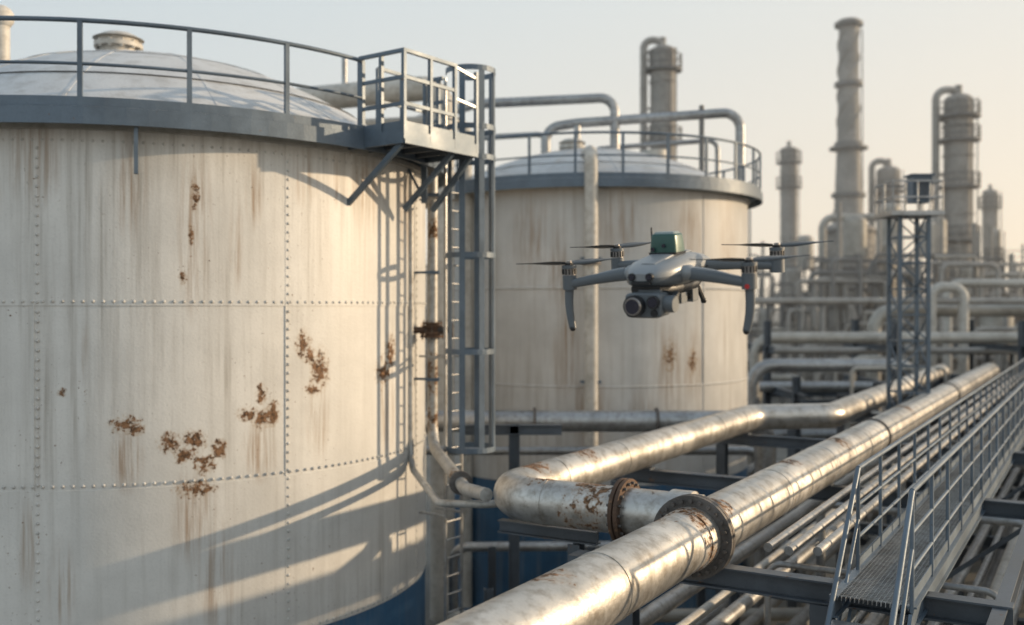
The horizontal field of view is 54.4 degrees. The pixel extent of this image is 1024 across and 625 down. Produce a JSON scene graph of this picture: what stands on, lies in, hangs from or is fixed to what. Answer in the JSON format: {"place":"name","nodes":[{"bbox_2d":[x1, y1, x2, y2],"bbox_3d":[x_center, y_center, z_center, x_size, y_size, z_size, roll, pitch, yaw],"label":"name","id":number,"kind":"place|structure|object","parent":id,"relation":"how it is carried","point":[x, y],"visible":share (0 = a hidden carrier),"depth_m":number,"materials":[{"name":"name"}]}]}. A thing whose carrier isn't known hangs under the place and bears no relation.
{"place":"outdoors","nodes":[
{"label":"outdoors","id":0,"kind":"place"},
{"bbox_2d":[0,0,1023,307],"label":"sky","id":1,"kind":"structure","parent":0,"point":[773,63],"materials":[{"name":"white"}]},
{"bbox_2d":[516,227,832,333],"bbox_3d":[1.155,-0.253,7.043,1.981,0.718,1.297,1,8,32],"label":"inspection drone","id":2,"kind":"object","parent":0,"point":[669,274],"visible":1,"depth_m":6.72,"materials":[{"name":"grey plastic"}]},
{"bbox_2d":[425,311,1023,624],"bbox_3d":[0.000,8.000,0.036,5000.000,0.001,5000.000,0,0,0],"label":"ground","id":3,"kind":"structure","parent":0,"point":[781,454],"depth_m":32.05,"materials":[{"name":"concrete"}]},
{"bbox_2d":[0,5,495,624],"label":"storage tank","id":4,"kind":"object","parent":3,"relation":"on","point":[204,283],"visible":1,"depth_m":13.65,"materials":[{"name":"beige metal"}]},
{"bbox_2d":[297,58,471,621],"bbox_3d":[-3.975,0.635,25.393,5.870,14.100,1.540,0,0,0],"label":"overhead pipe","id":5,"kind":"object","parent":4,"relation":"attached to","point":[392,91],"visible":0.23,"depth_m":24.79,"materials":[{"name":"grey metal"}]},
{"bbox_2d":[408,166,496,507],"bbox_3d":[-0.856,-0.157,14.771,1.138,5.620,4.747,0,0,-20],"label":"riser pipe","id":6,"kind":"object","parent":4,"relation":"attached to","point":[432,330],"visible":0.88,"depth_m":16.58,"materials":[{"name":"metal"}]},
{"bbox_2d":[426,125,762,624],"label":"storage tank","id":7,"kind":"object","parent":3,"relation":"on","point":[689,356],"visible":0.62,"depth_m":24.98,"materials":[{"name":"beige metal"}]},
{"bbox_2d":[418,93,619,148],"bbox_3d":[-0.100,0.419,31.222,6.900,14.478,0.740,0,0,0],"label":"overhead pipe","id":8,"kind":"object","parent":7,"relation":"attached to","point":[610,102],"visible":0.28,"depth_m":30.85,"materials":[{"name":"metal"}]},
{"bbox_2d":[580,145,601,445],"bbox_3d":[1.920,1.731,24.772,0.500,11.914,1.707,0,0,0],"label":"riser pipe","id":9,"kind":"object","parent":7,"relation":"attached to","point":[590,381],"visible":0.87,"depth_m":24.01,"materials":[{"name":"metal"}]},
{"bbox_2d":[541,105,744,180],"bbox_3d":[4.075,0.607,31.468,6.350,14.100,1.230,0,0,0],"label":"overhead pipe","id":10,"kind":"object","parent":7,"relation":"attached to","point":[701,114],"visible":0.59,"depth_m":30.86,"materials":[{"name":"metal"}]},
{"bbox_2d":[443,423,806,624],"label":"ground pipework","id":11,"kind":"object","parent":3,"relation":"on","point":[514,546],"visible":0.3,"depth_m":18.08,"materials":[{"name":"metal"}]},
{"bbox_2d":[640,37,681,160],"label":"distillation column","id":12,"kind":"structure","parent":3,"relation":"on","point":[663,69],"depth_m":69.22,"materials":[{"name":"grey metal"}]},
{"bbox_2d":[497,374,1023,624],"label":"pipe rack","id":13,"kind":"object","parent":3,"relation":"on","point":[793,588],"visible":0.27,"depth_m":12.37,"materials":[{"name":"metal"}]},
{"bbox_2d":[425,407,775,624],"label":"cross pipe","id":14,"kind":"object","parent":13,"relation":"attached to","point":[656,418],"visible":0.33,"depth_m":21.83,"materials":[{"name":"metal"}]},
{"bbox_2d":[437,363,1001,624],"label":"pipeline","id":15,"kind":"object","parent":13,"relation":"on","point":[680,538],"visible":0.87,"depth_m":9.66,"materials":[{"name":"metal"}]},
{"bbox_2d":[493,364,950,540],"bbox_3d":[8.083,4.390,24.885,2.906,5.106,30.933,0,0,29],"label":"pipeline","id":16,"kind":"object","parent":13,"relation":"on","point":[569,490],"visible":0.88,"depth_m":14.01,"materials":[{"name":"metal"}]},
{"bbox_2d":[640,374,1023,624],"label":"rack pipes","id":17,"kind":"object","parent":13,"relation":"on","point":[819,540],"visible":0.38,"depth_m":15.91,"materials":[{"name":"silver paint"}]},
{"bbox_2d":[825,359,1023,624],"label":"catwalk","id":18,"kind":"object","parent":13,"relation":"on","point":[909,556],"visible":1,"depth_m":10.98,"materials":[{"name":"metal"}]},
{"bbox_2d":[776,141,801,374],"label":"distillation column","id":19,"kind":"structure","parent":3,"relation":"on","point":[788,163],"depth_m":99.20,"materials":[{"name":"grey metal"}]},
{"bbox_2d":[747,209,836,399],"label":"process unit","id":20,"kind":"object","parent":3,"relation":"on","point":[792,275],"visible":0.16,"depth_m":87.79,"materials":[{"name":"grey metal"}]},
{"bbox_2d":[818,214,876,398],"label":"reactor vessel","id":21,"kind":"object","parent":3,"relation":"on","point":[826,232],"visible":0.24,"depth_m":78.07,"materials":[{"name":"grey metal"}]},
{"bbox_2d":[744,279,1023,566],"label":"pipe manifold","id":22,"kind":"object","parent":3,"relation":"on","point":[765,385],"visible":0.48,"depth_m":39.82,"materials":[{"name":"metal"}]},
{"bbox_2d":[868,158,905,321],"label":"distillation column","id":23,"kind":"structure","parent":3,"relation":"on","point":[888,171],"depth_m":94.40,"materials":[{"name":"grey metal"}]},
{"bbox_2d":[751,201,1023,428],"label":"process unit","id":24,"kind":"object","parent":3,"relation":"on","point":[851,246],"visible":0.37,"depth_m":65.82,"materials":[{"name":"grey metal"}]},
{"bbox_2d":[829,17,867,222],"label":"chimney","id":25,"kind":"object","parent":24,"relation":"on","point":[848,147],"visible":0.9,"depth_m":89.07,"materials":[{"name":"grey metal"}]},
{"bbox_2d":[873,173,944,624],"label":"instrument mast","id":26,"kind":"object","parent":3,"relation":"on","point":[918,189],"visible":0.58,"depth_m":23.68,"materials":[{"name":"grey metal"}]},
{"bbox_2d":[931,85,980,363],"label":"distillation column","id":27,"kind":"structure","parent":3,"relation":"on","point":[958,116],"depth_m":74.07,"materials":[{"name":"grey metal"}]},
{"bbox_2d":[902,317,1017,407],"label":"process unit","id":28,"kind":"object","parent":3,"relation":"on","point":[997,324],"visible":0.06,"depth_m":51.92,"materials":[{"name":"grey metal"}]},
{"bbox_2d":[902,223,1023,375],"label":"process unit","id":29,"kind":"object","parent":3,"relation":"on","point":[961,273],"visible":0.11,"depth_m":71.83,"materials":[{"name":"grey metal"}]},
{"bbox_2d":[978,184,1001,292],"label":"distillation column","id":30,"kind":"structure","parent":3,"relation":"on","point":[990,202],"depth_m":94.45,"materials":[{"name":"grey metal"}]},
{"bbox_2d":[985,225,1004,297],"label":"distillation column","id":31,"kind":"structure","parent":3,"relation":"on","point":[997,249],"depth_m":84.50,"materials":[{"name":"grey metal"}]}
]}

